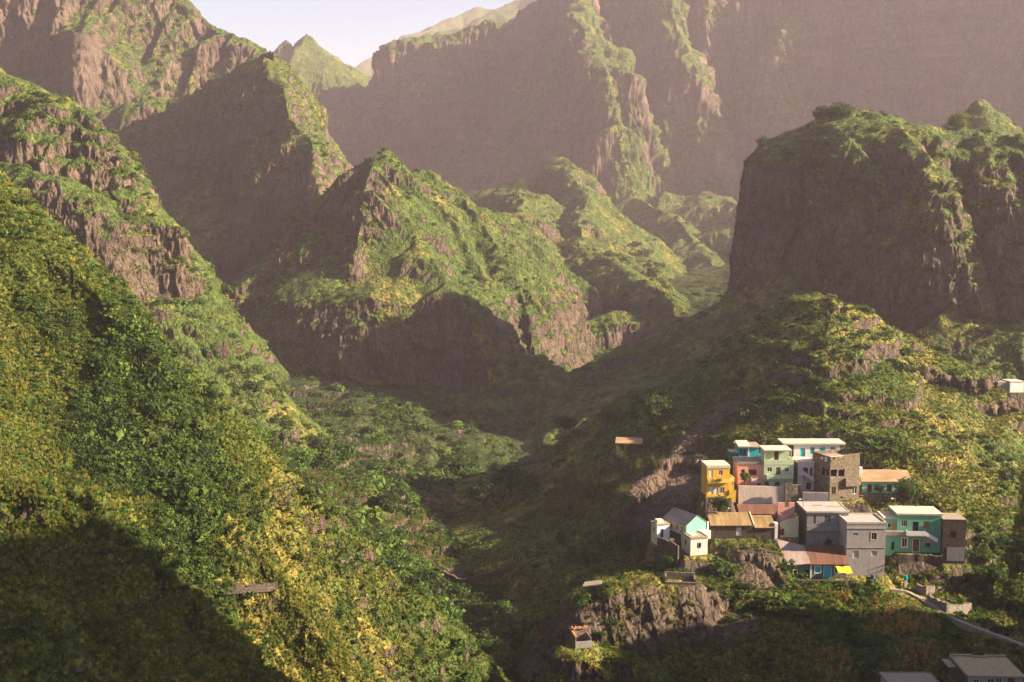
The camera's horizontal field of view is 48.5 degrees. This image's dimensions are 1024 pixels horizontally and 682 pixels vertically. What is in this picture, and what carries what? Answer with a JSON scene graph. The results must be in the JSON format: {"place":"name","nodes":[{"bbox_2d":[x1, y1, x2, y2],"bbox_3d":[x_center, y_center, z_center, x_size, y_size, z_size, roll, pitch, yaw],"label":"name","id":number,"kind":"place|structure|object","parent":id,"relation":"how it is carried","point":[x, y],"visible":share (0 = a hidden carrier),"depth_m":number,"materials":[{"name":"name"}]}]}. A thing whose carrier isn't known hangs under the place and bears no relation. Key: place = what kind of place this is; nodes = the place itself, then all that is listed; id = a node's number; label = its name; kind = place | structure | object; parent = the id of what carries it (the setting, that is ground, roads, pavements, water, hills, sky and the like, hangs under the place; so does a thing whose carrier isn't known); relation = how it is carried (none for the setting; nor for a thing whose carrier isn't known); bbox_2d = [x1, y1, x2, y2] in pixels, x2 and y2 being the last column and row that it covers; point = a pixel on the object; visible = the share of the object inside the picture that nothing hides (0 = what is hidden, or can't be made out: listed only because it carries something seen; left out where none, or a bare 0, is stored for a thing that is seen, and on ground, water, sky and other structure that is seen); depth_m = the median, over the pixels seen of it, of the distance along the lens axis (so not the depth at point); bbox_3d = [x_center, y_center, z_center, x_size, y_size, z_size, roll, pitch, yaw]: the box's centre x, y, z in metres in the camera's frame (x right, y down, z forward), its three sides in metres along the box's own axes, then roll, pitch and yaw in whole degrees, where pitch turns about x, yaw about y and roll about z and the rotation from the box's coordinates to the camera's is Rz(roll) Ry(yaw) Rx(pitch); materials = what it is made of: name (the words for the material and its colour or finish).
{"place":"outdoors","nodes":[
{"label":"outdoors","id":0,"kind":"place"},
{"bbox_2d":[0,0,353,455],"bbox_3d":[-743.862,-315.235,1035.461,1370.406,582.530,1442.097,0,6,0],"label":"mountain","id":1,"kind":"structure","parent":0,"point":[90,62],"depth_m":773.00,"materials":[{"name":"stone"}]},
{"bbox_2d":[307,428,333,449],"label":"tree","id":2,"kind":"object","parent":1,"relation":"on","point":[322,436],"visible":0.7,"depth_m":412.36,"materials":[{"name":"green plant"}]},
{"bbox_2d":[189,0,513,66],"label":"sky","id":3,"kind":"structure","parent":0,"point":[351,31],"materials":[{"name":"white"}]},
{"bbox_2d":[226,150,604,411],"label":"central peak hill","id":4,"kind":"structure","parent":0,"point":[350,338],"depth_m":574.80,"materials":[{"name":"plant"}]},
{"bbox_2d":[267,255,729,651],"bbox_3d":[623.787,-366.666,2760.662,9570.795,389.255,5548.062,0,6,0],"label":"valley ground","id":5,"kind":"structure","parent":0,"point":[310,391],"depth_m":462.50,"materials":[{"name":"plant"}]},
{"bbox_2d":[285,446,315,464],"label":"tree","id":6,"kind":"object","parent":5,"relation":"on","point":[300,456],"visible":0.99,"depth_m":311.27,"materials":[{"name":"green plant"}]},
{"bbox_2d":[314,435,359,468],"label":"tree","id":7,"kind":"object","parent":5,"relation":"on","point":[344,450],"visible":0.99,"depth_m":339.01,"materials":[{"name":"green plant"}]},
{"bbox_2d":[370,490,396,519],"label":"tree","id":8,"kind":"object","parent":5,"relation":"on","point":[385,500],"visible":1,"depth_m":324.47,"materials":[{"name":"green plant"}]},
{"bbox_2d":[271,434,665,566],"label":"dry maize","id":9,"kind":"object","parent":5,"relation":"on","point":[579,479],"visible":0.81,"depth_m":323.61,"materials":[{"name":"plant"}]},
{"bbox_2d":[0,2,1023,681],"bbox_3d":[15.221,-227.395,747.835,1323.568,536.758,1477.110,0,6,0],"label":"shrubs","id":10,"kind":"object","parent":5,"relation":"on","point":[134,414],"visible":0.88,"depth_m":251.83,"materials":[{"name":"plant"}]},
{"bbox_2d":[0,171,1023,681],"bbox_3d":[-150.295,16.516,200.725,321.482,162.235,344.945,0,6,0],"label":"hillside","id":11,"kind":"structure","parent":0,"point":[76,665],"depth_m":193.34,"materials":[{"name":"plant"}]},
{"bbox_2d":[213,581,278,594],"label":"stone wall","id":12,"kind":"structure","parent":11,"relation":"on","point":[257,587],"depth_m":187.76,"materials":[{"name":"stone"}]},
{"bbox_2d":[291,613,329,632],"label":"stone wall","id":13,"kind":"structure","parent":11,"relation":"on","point":[302,626],"depth_m":190.11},
{"bbox_2d":[271,0,1023,349],"bbox_3d":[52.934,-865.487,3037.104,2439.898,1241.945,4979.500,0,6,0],"label":"mountains","id":14,"kind":"structure","parent":0,"point":[475,108],"depth_m":1500.44,"materials":[{"name":"stone"}]},
{"bbox_2d":[505,176,528,196],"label":"tree","id":15,"kind":"object","parent":14,"relation":"on","point":[517,187],"visible":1,"depth_m":993.95,"materials":[{"name":"green plant"}]},
{"bbox_2d":[450,293,1023,681],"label":"village hill","id":16,"kind":"structure","parent":0,"point":[707,607],"depth_m":304.05,"materials":[{"name":"plant"}]},
{"bbox_2d":[436,564,512,585],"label":"stone wall","id":17,"kind":"structure","parent":16,"relation":"on","point":[476,580],"depth_m":301.95,"materials":[{"name":"stone"}]},
{"bbox_2d":[463,476,508,510],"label":"tree","id":18,"kind":"object","parent":16,"relation":"on","point":[484,491],"visible":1,"depth_m":343.22,"materials":[{"name":"green plant"}]},
{"bbox_2d":[491,463,526,498],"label":"tree","id":19,"kind":"object","parent":16,"relation":"on","point":[508,473],"visible":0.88,"depth_m":347.69,"materials":[{"name":"green plant"}]},
{"bbox_2d":[518,451,544,463],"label":"stone wall","id":20,"kind":"structure","parent":16,"relation":"on","point":[531,457],"depth_m":397.42,"materials":[{"name":"stone"}]},
{"bbox_2d":[519,461,553,472],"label":"stone wall","id":21,"kind":"structure","parent":16,"relation":"on","point":[533,468],"depth_m":365.93,"materials":[{"name":"stone"}]},
{"bbox_2d":[551,414,577,435],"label":"tree","id":22,"kind":"object","parent":16,"relation":"on","point":[564,422],"visible":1,"depth_m":369.49,"materials":[{"name":"green plant"}]},
{"bbox_2d":[571,625,591,648],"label":"brick ruin","id":23,"kind":"object","parent":16,"relation":"on","point":[581,637],"visible":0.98,"depth_m":226.83,"materials":[{"name":"stone"}]},
{"bbox_2d":[582,580,601,586],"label":"stone slab","id":24,"kind":"structure","parent":16,"relation":"on","point":[592,583],"depth_m":244.38,"materials":[{"name":"concrete"}]},
{"bbox_2d":[615,437,642,449],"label":"shelter","id":25,"kind":"object","parent":16,"relation":"on","point":[625,441],"visible":0.91,"depth_m":332.83,"materials":[{"name":"orange wood"}]},
{"bbox_2d":[630,532,650,556],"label":"tree","id":26,"kind":"object","parent":16,"relation":"on","point":[639,541],"visible":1,"depth_m":288.23,"materials":[{"name":"green plant"}]},
{"bbox_2d":[642,394,673,423],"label":"tree","id":27,"kind":"object","parent":16,"relation":"on","point":[655,406],"visible":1,"depth_m":335.63,"materials":[{"name":"green plant"}]},
{"bbox_2d":[651,518,670,544],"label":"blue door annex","id":28,"kind":"object","parent":16,"relation":"on","point":[660,527],"depth_m":267.92,"materials":[{"name":"beige paint"}]},
{"bbox_2d":[660,550,674,563],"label":"shrub","id":29,"kind":"object","parent":16,"relation":"on","point":[666,557],"visible":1,"depth_m":261.79,"materials":[{"name":"green plant"}]},
{"bbox_2d":[657,537,678,567],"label":"retaining wall","id":30,"kind":"structure","parent":16,"relation":"on","point":[669,547],"depth_m":262.50,"materials":[{"name":"stone"}]},
{"bbox_2d":[664,571,695,584],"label":"stone enclosure","id":31,"kind":"object","parent":16,"relation":"on","point":[680,575],"visible":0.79,"depth_m":253.43,"materials":[{"name":"stone"}]},
{"bbox_2d":[663,507,710,548],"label":"gabled house","id":32,"kind":"structure","parent":16,"relation":"on","point":[678,520],"depth_m":267.56,"materials":[{"name":"green paint"}]},
{"bbox_2d":[680,531,708,555],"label":"cream house","id":33,"kind":"structure","parent":16,"relation":"on","point":[694,543],"depth_m":262.20,"materials":[{"name":"paint"}]},
{"bbox_2d":[700,460,735,505],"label":"yellow house","id":34,"kind":"structure","parent":16,"relation":"on","point":[717,477],"depth_m":282.56,"materials":[{"name":"paint"}]},
{"bbox_2d":[708,494,731,511],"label":"tree","id":35,"kind":"object","parent":16,"relation":"on","point":[721,503],"visible":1,"depth_m":273.60,"materials":[{"name":"green plant"}]},
{"bbox_2d":[707,511,777,543],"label":"cane roof house","id":36,"kind":"structure","parent":16,"relation":"on","point":[735,525],"depth_m":269.34,"materials":[{"name":"stone"}]},
{"bbox_2d":[736,528,740,535],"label":"door","id":37,"kind":"structure","parent":36,"relation":"in","point":[738,530],"depth_m":269.29,"materials":[{"name":"white paint"}]},
{"bbox_2d":[727,440,759,460],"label":"turquoise house","id":38,"kind":"structure","parent":16,"relation":"on","point":[744,448],"depth_m":293.79,"materials":[{"name":"paint"}]},
{"bbox_2d":[740,472,750,485],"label":"tree","id":39,"kind":"object","parent":16,"relation":"on","point":[745,476],"visible":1,"depth_m":283.73,"materials":[{"name":"green plant"}]},
{"bbox_2d":[732,457,763,485],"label":"pink house","id":40,"kind":"structure","parent":16,"relation":"on","point":[753,467],"depth_m":286.18,"materials":[{"name":"paint"}]},
{"bbox_2d":[749,470,756,474],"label":"window","id":41,"kind":"structure","parent":40,"relation":"in","point":[753,472],"depth_m":286.13,"materials":[{"name":"red paint"}]},
{"bbox_2d":[737,504,777,521],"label":"rust roof house","id":42,"kind":"structure","parent":16,"relation":"on","point":[764,509],"depth_m":277.66,"materials":[{"name":"metal"}]},
{"bbox_2d":[738,485,783,504],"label":"roof","id":43,"kind":"structure","parent":16,"relation":"on","point":[760,494],"depth_m":282.34,"materials":[{"name":"concrete"}]},
{"bbox_2d":[758,445,793,486],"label":"pale green house","id":44,"kind":"structure","parent":16,"relation":"on","point":[778,460],"depth_m":285.60,"materials":[{"name":"paint"}]},
{"bbox_2d":[776,467,780,473],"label":"door","id":45,"kind":"structure","parent":44,"relation":"in","point":[778,469],"depth_m":285.57,"materials":[{"name":"brown wood"}]},
{"bbox_2d":[776,502,798,540],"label":"pink ruin","id":46,"kind":"object","parent":16,"relation":"on","point":[787,521],"visible":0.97,"depth_m":271.36,"materials":[{"name":"beige paint"}]},
{"bbox_2d":[784,483,801,509],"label":"stone wall","id":47,"kind":"structure","parent":16,"relation":"on","point":[792,493],"depth_m":280.72,"materials":[{"name":"stone"}]},
{"bbox_2d":[792,457,814,491],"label":"lilac house","id":48,"kind":"structure","parent":16,"relation":"on","point":[803,473],"depth_m":286.18,"materials":[{"name":"paint"}]},
{"bbox_2d":[777,438,845,458],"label":"white house","id":49,"kind":"structure","parent":16,"relation":"on","point":[803,447],"depth_m":294.69,"materials":[{"name":"paint"}]},
{"bbox_2d":[800,448,804,456],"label":"door","id":50,"kind":"structure","parent":49,"relation":"in","point":[802,450],"depth_m":294.71,"materials":[{"name":"teal paint"}]},
{"bbox_2d":[776,539,852,578],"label":"awning cottage","id":51,"kind":"structure","parent":16,"relation":"on","point":[825,561],"depth_m":261.69,"materials":[{"name":"paint"}]},
{"bbox_2d":[814,566,820,573],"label":"window","id":52,"kind":"structure","parent":51,"relation":"in","point":[817,570],"depth_m":260.97,"materials":[{"name":"teal paint"}]},
{"bbox_2d":[823,566,831,577],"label":"door","id":53,"kind":"structure","parent":51,"relation":"in","point":[827,570],"depth_m":261.04,"materials":[{"name":"teal paint"}]},
{"bbox_2d":[834,566,840,573],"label":"window","id":54,"kind":"structure","parent":51,"relation":"in","point":[835,569],"depth_m":260.97,"materials":[{"name":"white paint"}]},
{"bbox_2d":[802,492,828,500],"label":"garden wall","id":55,"kind":"structure","parent":16,"relation":"on","point":[815,496],"depth_m":280.09,"materials":[{"name":"concrete"}]},
{"bbox_2d":[796,501,849,544],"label":"grey house","id":56,"kind":"structure","parent":16,"relation":"on","point":[818,522],"depth_m":268.83,"materials":[{"name":"concrete"}]},
{"bbox_2d":[815,535,818,544],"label":"door","id":57,"kind":"structure","parent":56,"relation":"in","point":[816,536],"depth_m":268.99,"materials":[{"name":"wood"}]},
{"bbox_2d":[824,516,830,521],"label":"window","id":58,"kind":"structure","parent":56,"relation":"in","point":[826,518],"depth_m":268.47,"materials":[{"name":"glass"}]},
{"bbox_2d":[794,579,856,586],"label":"retaining wall","id":59,"kind":"structure","parent":16,"relation":"on","point":[851,582],"depth_m":258.33,"materials":[{"name":"stone"}]},
{"bbox_2d":[823,538,834,544],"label":"shrub","id":60,"kind":"object","parent":16,"relation":"on","point":[828,542],"visible":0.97,"depth_m":268.65,"materials":[{"name":"green plant"}]},
{"bbox_2d":[812,449,860,500],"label":"block house","id":61,"kind":"structure","parent":16,"relation":"on","point":[836,478],"depth_m":282.01,"materials":[{"name":"stone"}]},
{"bbox_2d":[852,487,856,493],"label":"window","id":62,"kind":"structure","parent":61,"relation":"in","point":[854,489],"depth_m":283.14,"materials":[{"name":"white paint"}]},
{"bbox_2d":[838,513,886,575],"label":"concrete house","id":63,"kind":"structure","parent":16,"relation":"on","point":[862,538],"depth_m":262.64,"materials":[{"name":"white paint"}]},
{"bbox_2d":[852,551,858,557],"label":"window","id":64,"kind":"structure","parent":63,"relation":"in","point":[855,554],"depth_m":262.70,"materials":[{"name":"concrete"}]},
{"bbox_2d":[871,532,877,539],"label":"window","id":65,"kind":"structure","parent":63,"relation":"in","point":[874,535],"depth_m":262.25,"materials":[{"name":"white paint"}]},
{"bbox_2d":[854,441,871,463],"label":"banana plant","id":66,"kind":"object","parent":16,"relation":"on","point":[863,448],"visible":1,"depth_m":293.95,"materials":[{"name":"green plant"}]},
{"bbox_2d":[865,438,878,453],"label":"banana plant","id":67,"kind":"object","parent":16,"relation":"on","point":[871,442],"visible":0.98,"depth_m":294.92,"materials":[{"name":"green plant"}]},
{"bbox_2d":[869,428,883,444],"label":"banana plant","id":68,"kind":"object","parent":16,"relation":"on","point":[876,431],"visible":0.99,"depth_m":298.51,"materials":[{"name":"green plant"}]},
{"bbox_2d":[872,434,882,452],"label":"banana plant","id":69,"kind":"object","parent":16,"relation":"on","point":[876,438],"visible":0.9,"depth_m":297.12,"materials":[{"name":"green plant"}]},
{"bbox_2d":[874,483,884,493],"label":"shrub","id":70,"kind":"object","parent":16,"relation":"on","point":[879,487],"visible":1,"depth_m":284.98,"materials":[{"name":"green plant"}]},
{"bbox_2d":[872,441,892,463],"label":"banana plant","id":71,"kind":"object","parent":16,"relation":"on","point":[883,446],"visible":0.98,"depth_m":293.55,"materials":[{"name":"green plant"}]},
{"bbox_2d":[859,467,910,494],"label":"mint cottage","id":72,"kind":"structure","parent":16,"relation":"on","point":[871,478],"depth_m":286.73,"materials":[{"name":"paint"}]},
{"bbox_2d":[859,493,911,501],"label":"retaining wall","id":73,"kind":"structure","parent":16,"relation":"on","point":[885,495],"depth_m":284.54,"materials":[{"name":"stone"}]},
{"bbox_2d":[884,458,897,468],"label":"banana plant","id":74,"kind":"object","parent":16,"relation":"on","point":[891,462],"visible":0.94,"depth_m":291.89,"materials":[{"name":"green plant"}]},
{"bbox_2d":[881,432,903,453],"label":"banana plant","id":75,"kind":"object","parent":16,"relation":"on","point":[888,439],"visible":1,"depth_m":296.85,"materials":[{"name":"green plant"}]},
{"bbox_2d":[886,426,903,444],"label":"banana plant","id":76,"kind":"object","parent":16,"relation":"on","point":[895,432],"visible":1,"depth_m":298.38,"materials":[{"name":"green plant"}]},
{"bbox_2d":[889,435,902,456],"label":"banana plant","id":77,"kind":"object","parent":16,"relation":"on","point":[897,442],"visible":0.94,"depth_m":297.17,"materials":[{"name":"green plant"}]},
{"bbox_2d":[890,557,905,580],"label":"palm tree","id":78,"kind":"object","parent":16,"relation":"on","point":[896,563],"visible":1,"depth_m":263.45,"materials":[{"name":"green plant"}]},
{"bbox_2d":[893,445,905,466],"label":"banana plant","id":79,"kind":"object","parent":16,"relation":"on","point":[898,451],"visible":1,"depth_m":294.26,"materials":[{"name":"green plant"}]},
{"bbox_2d":[895,440,915,458],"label":"banana plant","id":80,"kind":"object","parent":16,"relation":"on","point":[903,445],"visible":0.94,"depth_m":295.56,"materials":[{"name":"green plant"}]},
{"bbox_2d":[898,430,916,450],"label":"banana plant","id":81,"kind":"object","parent":16,"relation":"on","point":[906,436],"visible":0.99,"depth_m":297.91,"materials":[{"name":"green plant"}]},
{"bbox_2d":[893,476,922,504],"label":"tree","id":82,"kind":"object","parent":16,"relation":"on","point":[908,487],"visible":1,"depth_m":282.92,"materials":[{"name":"green plant"}]},
{"bbox_2d":[879,672,938,681],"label":"house","id":83,"kind":"structure","parent":16,"relation":"on","point":[907,677],"depth_m":219.78,"materials":[{"name":"concrete"}]},
{"bbox_2d":[877,506,942,555],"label":"green house","id":84,"kind":"structure","parent":16,"relation":"on","point":[913,529],"depth_m":268.11,"materials":[{"name":"paint"}]},
{"bbox_2d":[901,520,906,526],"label":"window","id":85,"kind":"structure","parent":84,"relation":"in","point":[903,522],"depth_m":268.01,"materials":[{"name":"white paint"}]},
{"bbox_2d":[901,537,907,547],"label":"window","id":86,"kind":"structure","parent":84,"relation":"in","point":[904,540],"depth_m":268.40,"materials":[{"name":"white paint"}]},
{"bbox_2d":[913,522,918,530],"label":"door","id":87,"kind":"structure","parent":84,"relation":"in","point":[915,524],"depth_m":267.88,"materials":[{"name":"metal"}]},
{"bbox_2d":[912,538,919,551],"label":"door","id":88,"kind":"structure","parent":84,"relation":"in","point":[915,542],"depth_m":268.34,"materials":[{"name":"brown wood"}]},
{"bbox_2d":[924,521,928,527],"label":"window","id":89,"kind":"structure","parent":84,"relation":"in","point":[926,523],"depth_m":267.75,"materials":[{"name":"brown wood"}]},
{"bbox_2d":[907,442,922,464],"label":"banana plant","id":90,"kind":"object","parent":16,"relation":"on","point":[916,449],"visible":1,"depth_m":295.20,"materials":[{"name":"green plant"}]},
{"bbox_2d":[910,458,920,472],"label":"banana plant","id":91,"kind":"object","parent":16,"relation":"on","point":[917,462],"visible":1,"depth_m":293.90,"materials":[{"name":"green plant"}]},
{"bbox_2d":[914,449,925,465],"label":"banana plant","id":92,"kind":"object","parent":16,"relation":"on","point":[920,455],"visible":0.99,"depth_m":295.03,"materials":[{"name":"green plant"}]},
{"bbox_2d":[898,553,942,566],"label":"retaining wall","id":93,"kind":"structure","parent":16,"relation":"on","point":[935,561],"depth_m":265.99,"materials":[{"name":"stone"}]},
{"bbox_2d":[916,583,934,595],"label":"stone wall","id":94,"kind":"structure","parent":16,"relation":"on","point":[922,590],"depth_m":259.90,"materials":[{"name":"stone"}]},
{"bbox_2d":[927,595,971,614],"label":"stone wall","id":95,"kind":"structure","parent":16,"relation":"on","point":[949,607],"depth_m":252.29,"materials":[{"name":"stone"}]},
{"bbox_2d":[940,513,966,563],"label":"stone house","id":96,"kind":"structure","parent":16,"relation":"on","point":[953,538],"depth_m":266.26,"materials":[{"name":"grey stone"}]},
{"bbox_2d":[950,532,955,537],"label":"window","id":97,"kind":"structure","parent":96,"relation":"in","point":[952,534],"depth_m":266.18,"materials":[{"name":"red paint"}]},
{"bbox_2d":[963,570,988,590],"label":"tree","id":98,"kind":"object","parent":16,"relation":"on","point":[975,579],"visible":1,"depth_m":261.36,"materials":[{"name":"green plant"}]},
{"bbox_2d":[942,654,1023,681],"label":"corner house","id":99,"kind":"structure","parent":16,"relation":"on","point":[982,668],"depth_m":216.69,"materials":[{"name":"stone"}]},
{"bbox_2d":[976,564,1009,588],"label":"tree","id":100,"kind":"object","parent":16,"relation":"on","point":[994,575],"visible":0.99,"depth_m":260.63,"materials":[{"name":"green plant"}]},
{"bbox_2d":[1003,595,1004,634],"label":"utility pole","id":101,"kind":"object","parent":16,"relation":"on","point":[1004,614],"visible":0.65,"depth_m":240.68,"materials":[{"name":"brown wood"}]},
{"bbox_2d":[995,379,1023,392],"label":"white house","id":102,"kind":"structure","parent":16,"relation":"on","point":[1013,385],"depth_m":339.63,"materials":[{"name":"paint"}]},
{"bbox_2d":[1001,579,1023,606],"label":"tree","id":103,"kind":"object","parent":16,"relation":"on","point":[1016,587],"visible":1,"depth_m":256.82,"materials":[{"name":"green plant"}]},
{"bbox_2d":[522,99,1023,454],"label":"mesa hill","id":104,"kind":"structure","parent":0,"point":[916,257],"depth_m":461.23,"materials":[{"name":"stone"}]},
{"bbox_2d":[812,105,827,117],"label":"tree","id":105,"kind":"object","parent":104,"relation":"on","point":[820,111],"visible":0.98,"depth_m":502.22,"materials":[{"name":"green plant"}]},
{"bbox_2d":[826,100,855,117],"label":"tree","id":106,"kind":"object","parent":104,"relation":"on","point":[842,110],"visible":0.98,"depth_m":497.53,"materials":[{"name":"green plant"}]},
{"bbox_2d":[947,112,969,128],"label":"tree","id":107,"kind":"object","parent":104,"relation":"on","point":[957,121],"visible":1,"depth_m":481.59,"materials":[{"name":"green plant"}]},
{"bbox_2d":[889,588,1023,648],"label":"path","id":108,"kind":"structure","parent":0,"point":[963,625],"depth_m":245.10,"materials":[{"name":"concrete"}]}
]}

